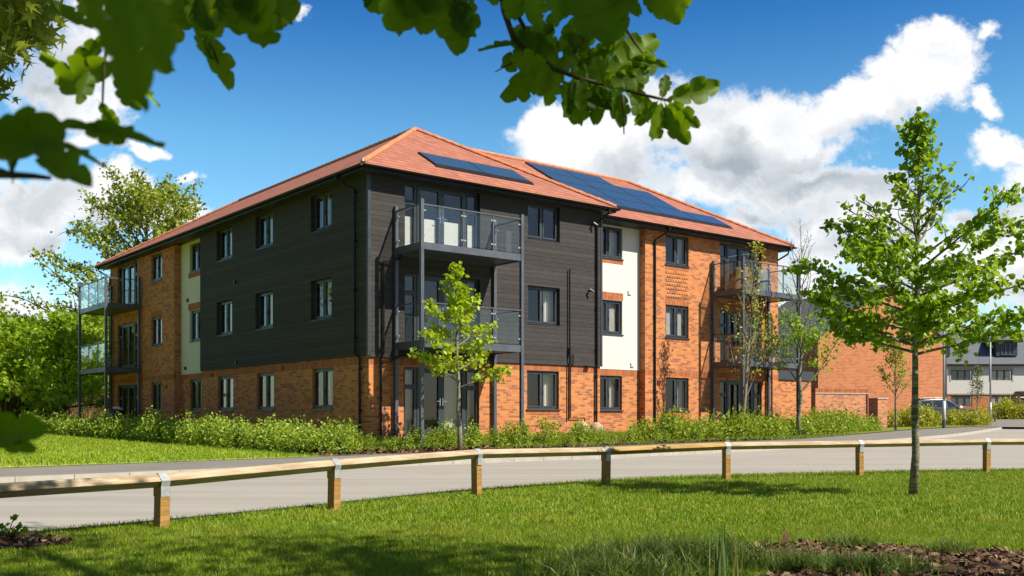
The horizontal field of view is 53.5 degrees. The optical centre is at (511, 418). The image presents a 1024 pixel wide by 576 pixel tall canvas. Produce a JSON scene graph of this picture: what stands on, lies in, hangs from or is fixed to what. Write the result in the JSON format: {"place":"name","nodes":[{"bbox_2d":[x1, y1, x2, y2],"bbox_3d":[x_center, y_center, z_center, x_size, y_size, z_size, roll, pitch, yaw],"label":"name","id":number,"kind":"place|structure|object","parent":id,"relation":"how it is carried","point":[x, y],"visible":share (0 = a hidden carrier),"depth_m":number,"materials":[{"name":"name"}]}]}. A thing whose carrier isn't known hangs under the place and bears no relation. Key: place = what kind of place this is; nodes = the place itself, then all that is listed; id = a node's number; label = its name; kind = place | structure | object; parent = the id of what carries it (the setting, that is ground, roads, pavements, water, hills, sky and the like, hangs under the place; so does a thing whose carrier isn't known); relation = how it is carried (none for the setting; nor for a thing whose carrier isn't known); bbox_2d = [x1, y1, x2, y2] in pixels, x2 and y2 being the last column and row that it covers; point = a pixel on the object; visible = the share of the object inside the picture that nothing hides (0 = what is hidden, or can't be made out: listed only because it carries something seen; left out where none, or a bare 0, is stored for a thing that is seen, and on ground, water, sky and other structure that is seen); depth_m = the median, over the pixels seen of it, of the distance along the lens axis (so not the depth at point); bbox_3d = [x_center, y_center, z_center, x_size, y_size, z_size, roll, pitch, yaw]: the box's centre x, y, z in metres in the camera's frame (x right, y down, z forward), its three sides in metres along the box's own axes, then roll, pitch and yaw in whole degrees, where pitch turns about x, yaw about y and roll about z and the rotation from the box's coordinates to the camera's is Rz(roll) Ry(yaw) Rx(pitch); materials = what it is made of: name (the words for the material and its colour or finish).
{"place":"outdoors","nodes":[
{"label":"outdoors","id":0,"kind":"place"},
{"bbox_2d":[0,433,616,467],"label":"lawn","id":1,"kind":"structure","parent":0,"point":[165,456],"depth_m":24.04,"materials":[{"name":"green plant"}]},
{"bbox_2d":[0,313,82,413],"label":"green tree","id":2,"kind":"object","parent":1,"relation":"on","point":[9,334],"visible":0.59,"depth_m":51.09,"materials":[{"name":"green plant"}]},
{"bbox_2d":[0,299,108,417],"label":"green tree","id":3,"kind":"object","parent":1,"relation":"on","point":[57,332],"visible":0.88,"depth_m":49.25,"materials":[{"name":"green plant"}]},
{"bbox_2d":[0,395,108,420],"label":"board fence","id":4,"kind":"object","parent":1,"relation":"on","point":[17,413],"visible":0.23,"depth_m":52.93,"materials":[{"name":"brown wood"}]},
{"bbox_2d":[47,304,108,396],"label":"green tree","id":5,"kind":"object","parent":1,"relation":"on","point":[96,317],"visible":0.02,"depth_m":56.78,"materials":[{"name":"green plant"}]},
{"bbox_2d":[106,411,128,439],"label":"hedge shrub","id":6,"kind":"object","parent":1,"relation":"on","point":[117,426],"visible":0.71,"depth_m":35.88,"materials":[{"name":"green plant"}]},
{"bbox_2d":[141,409,167,442],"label":"hedge shrub","id":7,"kind":"object","parent":1,"relation":"on","point":[156,430],"visible":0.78,"depth_m":33.06,"materials":[{"name":"green plant"}]},
{"bbox_2d":[156,416,183,443],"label":"hedge shrub","id":8,"kind":"object","parent":1,"relation":"on","point":[173,440],"visible":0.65,"depth_m":32.10,"materials":[{"name":"green plant"}]},
{"bbox_2d":[167,409,199,444],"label":"hedge shrub","id":9,"kind":"object","parent":1,"relation":"on","point":[183,438],"visible":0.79,"depth_m":31.14,"materials":[{"name":"green plant"}]},
{"bbox_2d":[193,412,216,445],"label":"hedge shrub","id":10,"kind":"object","parent":1,"relation":"on","point":[207,435],"visible":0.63,"depth_m":30.42,"materials":[{"name":"green plant"}]},
{"bbox_2d":[207,416,230,447],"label":"hedge shrub","id":11,"kind":"object","parent":1,"relation":"on","point":[219,434],"visible":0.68,"depth_m":29.33,"materials":[{"name":"green plant"}]},
{"bbox_2d":[211,413,251,448],"bbox_3d":[-7.753,0.366,28.518,1.385,1.062,0.981,0,0,15],"label":"hedge shrub","id":12,"kind":"object","parent":1,"relation":"on","point":[239,441],"visible":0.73,"depth_m":28.43,"materials":[{"name":"green plant"}]},
{"bbox_2d":[239,422,270,448],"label":"hedge shrub","id":13,"kind":"object","parent":1,"relation":"on","point":[250,431],"visible":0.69,"depth_m":27.84,"materials":[{"name":"green plant"}]},
{"bbox_2d":[249,413,291,450],"bbox_3d":[-6.604,0.377,27.656,1.152,1.065,1.364,0,0,15],"label":"hedge shrub","id":14,"kind":"object","parent":1,"relation":"on","point":[266,431],"visible":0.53,"depth_m":27.44,"materials":[{"name":"green plant"}]},
{"bbox_2d":[262,420,301,450],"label":"hedge shrub","id":15,"kind":"object","parent":1,"relation":"on","point":[280,433],"visible":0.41,"depth_m":26.50,"materials":[{"name":"green plant"}]},
{"bbox_2d":[264,426,305,452],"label":"hedge shrub","id":16,"kind":"object","parent":1,"relation":"on","point":[290,438],"visible":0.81,"depth_m":25.99,"materials":[{"name":"green plant"}]},
{"bbox_2d":[288,420,322,451],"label":"hedge shrub","id":17,"kind":"object","parent":1,"relation":"on","point":[297,442],"visible":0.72,"depth_m":25.51,"materials":[{"name":"green plant"}]},
{"bbox_2d":[295,425,340,451],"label":"hedge shrub","id":18,"kind":"object","parent":1,"relation":"on","point":[321,446],"visible":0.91,"depth_m":25.12,"materials":[{"name":"green plant"}]},
{"bbox_2d":[316,412,361,451],"bbox_3d":[-4.447,0.368,26.000,1.215,1.143,1.195,0,0,45],"label":"hedge shrub","id":19,"kind":"object","parent":1,"relation":"on","point":[334,429],"visible":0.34,"depth_m":25.88,"materials":[{"name":"green plant"}]},
{"bbox_2d":[328,427,360,452],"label":"hedge shrub","id":20,"kind":"object","parent":1,"relation":"on","point":[345,446],"visible":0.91,"depth_m":25.34,"materials":[{"name":"green plant"}]},
{"bbox_2d":[6,427,955,467],"bbox_3d":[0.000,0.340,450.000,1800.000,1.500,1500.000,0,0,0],"label":"ground","id":21,"kind":"structure","parent":0,"point":[347,455],"depth_m":27.12,"materials":[{"name":"soil"}]},
{"bbox_2d":[0,159,206,355],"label":"tall tree","id":22,"kind":"object","parent":21,"relation":"on","point":[136,207],"visible":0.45,"depth_m":64.09,"materials":[{"name":"green plant"}]},
{"bbox_2d":[78,127,799,454],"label":"apartment building","id":23,"kind":"structure","parent":21,"relation":"on","point":[605,299],"depth_m":34.30,"materials":[{"name":"brick"}]},
{"bbox_2d":[119,384,136,420],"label":"french door","id":24,"kind":"structure","parent":23,"relation":"in","point":[134,386],"depth_m":45.55,"materials":[{"name":"silver metal"}]},
{"bbox_2d":[119,322,136,367],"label":"french door","id":25,"kind":"structure","parent":23,"relation":"in","point":[129,325],"depth_m":45.61,"materials":[{"name":"silver metal"}]},
{"bbox_2d":[119,261,136,303],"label":"french door","id":26,"kind":"structure","parent":23,"relation":"in","point":[134,264],"depth_m":45.61,"materials":[{"name":"silver metal"}]},
{"bbox_2d":[150,316,161,347],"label":"window","id":27,"kind":"structure","parent":23,"relation":"in","point":[159,319],"depth_m":42.87,"materials":[{"name":"grey glass"}]},
{"bbox_2d":[151,381,161,411],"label":"window","id":28,"kind":"structure","parent":23,"relation":"in","point":[159,384],"depth_m":42.93,"materials":[{"name":"grey glass"}]},
{"bbox_2d":[189,379,201,411],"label":"window","id":29,"kind":"structure","parent":23,"relation":"in","point":[199,381],"depth_m":40.00,"materials":[{"name":"grey glass"}]},
{"bbox_2d":[216,300,231,336],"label":"window","id":30,"kind":"structure","parent":23,"relation":"in","point":[228,304],"depth_m":37.03,"materials":[{"name":"grey glass"}]},
{"bbox_2d":[216,227,231,262],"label":"window","id":31,"kind":"structure","parent":23,"relation":"in","point":[228,231],"depth_m":37.02,"materials":[{"name":"grey glass"}]},
{"bbox_2d":[216,376,233,410],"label":"window","id":32,"kind":"structure","parent":23,"relation":"in","point":[229,379],"depth_m":37.14,"materials":[{"name":"grey glass"}]},
{"bbox_2d":[255,291,272,330],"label":"window","id":33,"kind":"structure","parent":23,"relation":"in","point":[269,295],"depth_m":34.68,"materials":[{"name":"grey glass"}]},
{"bbox_2d":[255,212,272,250],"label":"window","id":34,"kind":"structure","parent":23,"relation":"in","point":[269,220],"depth_m":34.64,"materials":[{"name":"grey glass"}]},
{"bbox_2d":[255,372,274,410],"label":"window","id":35,"kind":"structure","parent":23,"relation":"in","point":[269,376],"depth_m":34.66,"materials":[{"name":"grey glass"}]},
{"bbox_2d":[310,278,331,321],"bbox_3d":[-5.683,-3.620,31.239,0.427,1.320,1.420,0,0,-38],"label":"window","id":36,"kind":"structure","parent":23,"relation":"in","point":[325,283],"depth_m":31.33,"materials":[{"name":"grey glass"}]},
{"bbox_2d":[310,368,332,409],"bbox_3d":[-5.682,-0.880,31.240,0.430,1.340,1.420,0,0,-38],"label":"window","id":37,"kind":"structure","parent":23,"relation":"in","point":[326,372],"depth_m":31.41,"materials":[{"name":"grey glass"}]},
{"bbox_2d":[315,190,331,230],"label":"window","id":38,"kind":"structure","parent":23,"relation":"in","point":[325,197],"depth_m":31.31,"materials":[{"name":"grey glass"}]},
{"bbox_2d":[404,367,477,437],"bbox_3d":[-2.203,-0.470,30.680,2.810,2.100,0.475,0,0,-38],"label":"french door","id":39,"kind":"structure","parent":23,"relation":"in","point":[446,386],"depth_m":31.07,"materials":[{"name":"silver metal"}]},
{"bbox_2d":[405,273,477,342],"bbox_3d":[-2.141,-3.240,30.601,2.750,2.080,0.135,0,0,-38],"label":"french door","id":40,"kind":"structure","parent":23,"relation":"in","point":[415,293],"depth_m":30.39,"materials":[{"name":"silver metal"}]},
{"bbox_2d":[405,182,477,248],"bbox_3d":[-2.160,-5.950,30.624,2.750,2.000,0.195,0,0,-38],"label":"french door","id":41,"kind":"structure","parent":23,"relation":"in","point":[448,233],"depth_m":30.61,"materials":[{"name":"silver metal"}]},
{"bbox_2d":[527,286,557,326],"bbox_3d":[0.907,-3.620,33.126,1.440,1.320,0.427,0,0,-38],"label":"window","id":42,"kind":"structure","parent":23,"relation":"in","point":[545,295],"depth_m":33.41,"materials":[{"name":"grey glass"}]},
{"bbox_2d":[527,203,558,242],"bbox_3d":[0.978,-6.342,33.037,1.440,1.175,0.200,0,0,-38],"label":"window","id":43,"kind":"structure","parent":23,"relation":"in","point":[541,209],"depth_m":33.07,"materials":[{"name":"grey glass"}]},
{"bbox_2d":[526,370,560,410],"bbox_3d":[0.907,-0.880,33.126,1.440,1.340,0.427,0,0,-38],"label":"window","id":44,"kind":"structure","parent":23,"relation":"in","point":[545,378],"depth_m":33.30,"materials":[{"name":"grey glass"}]},
{"bbox_2d":[600,375,623,410],"bbox_3d":[3.388,-0.880,36.740,1.420,1.340,0.424,0,0,-38],"label":"window","id":45,"kind":"structure","parent":23,"relation":"in","point":[610,381],"depth_m":37.02,"materials":[{"name":"grey glass"}]},
{"bbox_2d":[603,300,623,335],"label":"window","id":46,"kind":"structure","parent":23,"relation":"in","point":[609,310],"depth_m":36.91,"materials":[{"name":"grey glass"}]},
{"bbox_2d":[603,226,623,260],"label":"window","id":47,"kind":"structure","parent":23,"relation":"in","point":[610,233],"depth_m":37.02,"materials":[{"name":"grey glass"}]},
{"bbox_2d":[665,377,689,411],"bbox_3d":[6.143,-0.880,38.556,1.360,1.340,0.430,0,0,-38],"label":"window","id":48,"kind":"structure","parent":23,"relation":"in","point":[677,382],"depth_m":38.81,"materials":[{"name":"grey glass"}]},
{"bbox_2d":[665,305,689,339],"bbox_3d":[6.185,-3.648,38.503,1.360,1.265,0.295,0,0,-38],"label":"window","id":49,"kind":"structure","parent":23,"relation":"in","point":[673,332],"depth_m":38.55,"materials":[{"name":"grey glass"}]},
{"bbox_2d":[665,234,689,267],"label":"window","id":50,"kind":"structure","parent":23,"relation":"in","point":[677,240],"depth_m":38.71,"materials":[{"name":"grey glass"}]},
{"bbox_2d":[720,380,759,422],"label":"french door","id":51,"kind":"structure","parent":23,"relation":"in","point":[726,382],"depth_m":40.79,"materials":[{"name":"silver metal"}]},
{"bbox_2d":[720,310,759,361],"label":"french door","id":52,"kind":"structure","parent":23,"relation":"in","point":[726,314],"depth_m":40.69,"materials":[{"name":"silver metal"}]},
{"bbox_2d":[720,243,759,289],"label":"french door","id":53,"kind":"structure","parent":23,"relation":"in","point":[726,246],"depth_m":40.41,"materials":[{"name":"silver metal"}]},
{"bbox_2d":[753,269,770,290],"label":"furniture cover","id":54,"kind":"object","parent":23,"relation":"on","point":[763,281],"visible":0.46,"depth_m":40.08,"materials":[{"name":"white fabric"}]},
{"bbox_2d":[778,370,813,420],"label":"brick store","id":55,"kind":"structure","parent":21,"relation":"on","point":[786,391],"depth_m":45.05,"materials":[{"name":"orange brick"}]},
{"bbox_2d":[811,388,868,419],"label":"garden wall","id":56,"kind":"structure","parent":21,"relation":"on","point":[828,397],"depth_m":52.58,"materials":[{"name":"brick"}]},
{"bbox_2d":[778,284,951,424],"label":"brick house","id":57,"kind":"structure","parent":21,"relation":"on","point":[855,368],"depth_m":63.78,"materials":[{"name":"brick"}]},
{"bbox_2d":[729,530,1023,575],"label":"wood chips","id":58,"kind":"object","parent":21,"relation":"on","point":[994,561],"visible":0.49,"depth_m":7.04,"materials":[{"name":"brown wood"}]},
{"bbox_2d":[782,547,968,575],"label":"grass tussock","id":59,"kind":"object","parent":58,"relation":"on","point":[868,565],"depth_m":6.43,"materials":[{"name":"green plant"}]},
{"bbox_2d":[910,538,979,553],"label":"grass tussock","id":60,"kind":"object","parent":58,"relation":"on","point":[948,546],"depth_m":7.43,"materials":[{"name":"green plant"}]},
{"bbox_2d":[869,398,887,427],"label":"garden pier","id":61,"kind":"structure","parent":21,"relation":"on","point":[878,407],"depth_m":54.66,"materials":[{"name":"brick"}]},
{"bbox_2d":[841,425,988,433],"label":"verge","id":62,"kind":"structure","parent":21,"relation":"on","point":[898,428],"depth_m":55.56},
{"bbox_2d":[874,341,911,429],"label":"sapling","id":63,"kind":"object","parent":62,"relation":"on","point":[900,354],"visible":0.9,"depth_m":49.97,"materials":[{"name":"green plant"}]},
{"bbox_2d":[939,330,1023,417],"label":"terraced houses","id":64,"kind":"structure","parent":21,"relation":"on","point":[1007,368],"depth_m":97.00,"materials":[{"name":"paint"}]},
{"bbox_2d":[950,368,973,380],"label":"window","id":65,"kind":"structure","parent":64,"relation":"in","point":[955,373],"depth_m":97.11,"materials":[{"name":"grey glass"}]},
{"bbox_2d":[989,368,1012,380],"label":"window","id":66,"kind":"structure","parent":64,"relation":"in","point":[996,373],"depth_m":97.09,"materials":[{"name":"grey glass"}]},
{"bbox_2d":[0,427,997,476],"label":"pavement","id":67,"kind":"structure","parent":0,"point":[75,469],"depth_m":20.86,"materials":[{"name":"concrete"}]},
{"bbox_2d":[0,521,1023,575],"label":"grass","id":68,"kind":"structure","parent":0,"point":[239,549],"depth_m":8.01,"materials":[{"name":"green plant"}]},
{"bbox_2d":[0,427,1023,531],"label":"road","id":69,"kind":"structure","parent":0,"point":[75,509],"depth_m":17.17,"materials":[{"name":"grey asphalt"}]},
{"bbox_2d":[0,427,1008,482],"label":"kerb","id":70,"kind":"structure","parent":69,"relation":"on","point":[114,474],"depth_m":23.00,"materials":[{"name":"concrete"}]},
{"bbox_2d":[0,0,1023,397],"label":"sky","id":71,"kind":"structure","parent":0,"point":[802,118],"materials":[{"name":"blue"}]},
{"bbox_2d":[136,468,1023,571],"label":"lawn","id":72,"kind":"structure","parent":0,"point":[650,502],"depth_m":11.78,"materials":[{"name":"green plant"}]},
{"bbox_2d":[0,0,68,103],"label":"field maple","id":73,"kind":"object","parent":72,"relation":"on","point":[23,25],"visible":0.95,"depth_m":4.77,"materials":[{"name":"green plant"}]},
{"bbox_2d":[0,0,721,453],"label":"oak tree","id":74,"kind":"object","parent":72,"relation":"on","point":[138,40],"visible":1,"depth_m":1.81,"materials":[{"name":"green plant"}]},
{"bbox_2d":[0,438,1023,528],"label":"knee rail fence","id":75,"kind":"object","parent":72,"relation":"on","point":[160,484],"visible":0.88,"depth_m":12.11,"materials":[{"name":"wood"}]},
{"bbox_2d":[7,468,1022,533],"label":"kerb edging","id":76,"kind":"object","parent":72,"relation":"on","point":[452,491],"visible":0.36,"depth_m":13.06,"materials":[{"name":"concrete"}]},
{"bbox_2d":[9,467,1023,533],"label":"edge grass","id":77,"kind":"structure","parent":72,"relation":"on","point":[295,508],"depth_m":12.33,"materials":[{"name":"green plant"}]},
{"bbox_2d":[459,543,764,575],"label":"grass tussock","id":78,"kind":"object","parent":72,"relation":"on","point":[601,568],"depth_m":6.31,"materials":[{"name":"green plant"}]},
{"bbox_2d":[709,522,748,575],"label":"iris clump","id":79,"kind":"object","parent":72,"relation":"on","point":[719,556],"visible":0.98,"depth_m":6.34,"materials":[{"name":"green plant"}]},
{"bbox_2d":[781,106,1023,495],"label":"lime tree","id":80,"kind":"object","parent":72,"relation":"on","point":[918,314],"visible":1,"depth_m":13.22,"materials":[{"name":"green plant"}]},
{"bbox_2d":[300,422,971,452],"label":"planting bed","id":81,"kind":"object","parent":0,"point":[716,441],"visible":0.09,"depth_m":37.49,"materials":[{"name":"green plant"}]},
{"bbox_2d":[406,261,516,450],"bbox_3d":[-1.404,-1.626,27.177,2.554,5.212,2.821,0,0,-23],"label":"young maple","id":82,"kind":"object","parent":81,"relation":"on","point":[460,308],"visible":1,"depth_m":27.16,"materials":[{"name":"green plant"}]},
{"bbox_2d":[462,419,481,447],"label":"bed shrub","id":83,"kind":"object","parent":81,"relation":"on","point":[472,437],"visible":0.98,"depth_m":28.17,"materials":[{"name":"green plant"}]},
{"bbox_2d":[486,426,512,446],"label":"bed shrub","id":84,"kind":"object","parent":81,"relation":"on","point":[497,441],"visible":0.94,"depth_m":28.54,"materials":[{"name":"green plant"}]},
{"bbox_2d":[502,419,528,446],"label":"bed shrub","id":85,"kind":"object","parent":81,"relation":"on","point":[514,438],"visible":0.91,"depth_m":28.98,"materials":[{"name":"green plant"}]},
{"bbox_2d":[296,434,775,456],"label":"wood chips","id":86,"kind":"object","parent":81,"relation":"on","point":[398,451],"visible":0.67,"depth_m":27.61,"materials":[{"name":"brown wood"}]},
{"bbox_2d":[535,413,561,444],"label":"bed shrub","id":87,"kind":"object","parent":81,"relation":"on","point":[551,427],"visible":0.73,"depth_m":30.80,"materials":[{"name":"green plant"}]},
{"bbox_2d":[643,402,691,441],"bbox_3d":[5.091,0.145,33.535,1.848,1.409,1.647,0,0,-12],"label":"border shrub","id":88,"kind":"object","parent":81,"relation":"on","point":[667,422],"visible":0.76,"depth_m":33.62,"materials":[{"name":"green plant"}]},
{"bbox_2d":[703,420,731,439],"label":"border shrub","id":89,"kind":"object","parent":81,"relation":"on","point":[711,433],"visible":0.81,"depth_m":35.02,"materials":[{"name":"green plant"}]},
{"bbox_2d":[706,411,748,438],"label":"border shrub","id":90,"kind":"object","parent":81,"relation":"on","point":[730,426],"visible":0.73,"depth_m":35.55,"materials":[{"name":"green plant"}]},
{"bbox_2d":[714,405,761,438],"bbox_3d":[8.146,0.160,36.047,1.496,1.264,1.561,0,0,42],"label":"border shrub","id":91,"kind":"object","parent":81,"relation":"on","point":[742,424],"visible":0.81,"depth_m":35.91,"materials":[{"name":"green plant"}]},
{"bbox_2d":[721,241,773,431],"bbox_3d":[8.491,-2.721,36.380,1.567,7.352,1.824,0,0,-23],"label":"sparse tree","id":92,"kind":"object","parent":81,"relation":"on","point":[748,342],"visible":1,"depth_m":36.36,"materials":[{"name":"green plant"}]},
{"bbox_2d":[751,412,784,437],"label":"border shrub","id":93,"kind":"object","parent":81,"relation":"on","point":[766,426],"visible":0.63,"depth_m":37.03,"materials":[{"name":"green plant"}]},
{"bbox_2d":[751,220,845,435],"bbox_3d":[10.971,-3.391,38.934,3.155,8.592,3.372,0,0,-45],"label":"twiggy tree","id":94,"kind":"object","parent":81,"relation":"on","point":[801,336],"visible":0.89,"depth_m":38.82,"materials":[{"name":"green plant"}]},
{"bbox_2d":[785,412,826,435],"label":"border shrub","id":95,"kind":"object","parent":81,"relation":"on","point":[807,427],"visible":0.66,"depth_m":39.47,"materials":[{"name":"green plant"}]},
{"bbox_2d":[809,401,851,434],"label":"border shrub","id":96,"kind":"object","parent":81,"relation":"on","point":[837,416],"visible":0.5,"depth_m":42.58,"materials":[{"name":"green plant"}]},
{"bbox_2d":[967,365,983,409],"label":"sapling","id":97,"kind":"object","parent":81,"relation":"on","point":[980,369],"visible":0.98,"depth_m":85.97,"materials":[{"name":"green plant"}]},
{"bbox_2d":[727,267,753,289],"bbox_3d":[8.931,-5.423,39.526,1.209,0.966,0.706,0,0,-38],"label":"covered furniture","id":98,"kind":"object","parent":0,"point":[734,282],"visible":0.61,"depth_m":39.32,"materials":[{"name":"beige fabric"}]},
{"bbox_2d":[972,419,1023,426],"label":"side road","id":99,"kind":"structure","parent":0,"point":[1009,422],"depth_m":68.52,"materials":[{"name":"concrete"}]},
{"bbox_2d":[907,397,977,424],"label":"parked car","id":100,"kind":"object","parent":99,"relation":"on","point":[950,405],"visible":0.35,"depth_m":64.17,"materials":[{"name":"blue paint"}]},
{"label":"mulch bed","id":101,"kind":"structure","parent":0,"visible":0},
{"bbox_2d":[0,514,28,537],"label":"laurel","id":102,"kind":"object","parent":101,"relation":"on","point":[13,518],"visible":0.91,"depth_m":8.36,"materials":[{"name":"green plant"}]},
{"bbox_2d":[0,531,72,549],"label":"wood chips","id":103,"kind":"object","parent":101,"relation":"on","point":[33,538],"visible":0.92,"depth_m":8.16,"materials":[{"name":"brown wood"}]},
{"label":"mulch bed","id":104,"kind":"structure","parent":0,"visible":0},
{"bbox_2d":[475,526,886,571],"bbox_3d":[1.121,0.890,6.973,2.743,0.210,1.300,0,0,0],"label":"grass tussock","id":105,"kind":"object","parent":104,"relation":"on","point":[666,545],"depth_m":6.91,"materials":[{"name":"green plant"}]},
{"bbox_2d":[740,545,856,571],"bbox_3d":[1.903,0.930,6.740,0.892,0.130,0.643,0,0,-27],"label":"grass tussock","id":106,"kind":"object","parent":104,"relation":"on","point":[774,561],"depth_m":6.69,"materials":[{"name":"green plant"}]},
{"bbox_2d":[817,531,888,548],"bbox_3d":[2.572,0.930,7.731,0.552,0.130,0.668,0,0,44],"label":"grass tussock","id":107,"kind":"object","parent":104,"relation":"on","point":[853,541],"depth_m":7.74,"materials":[{"name":"green plant"}]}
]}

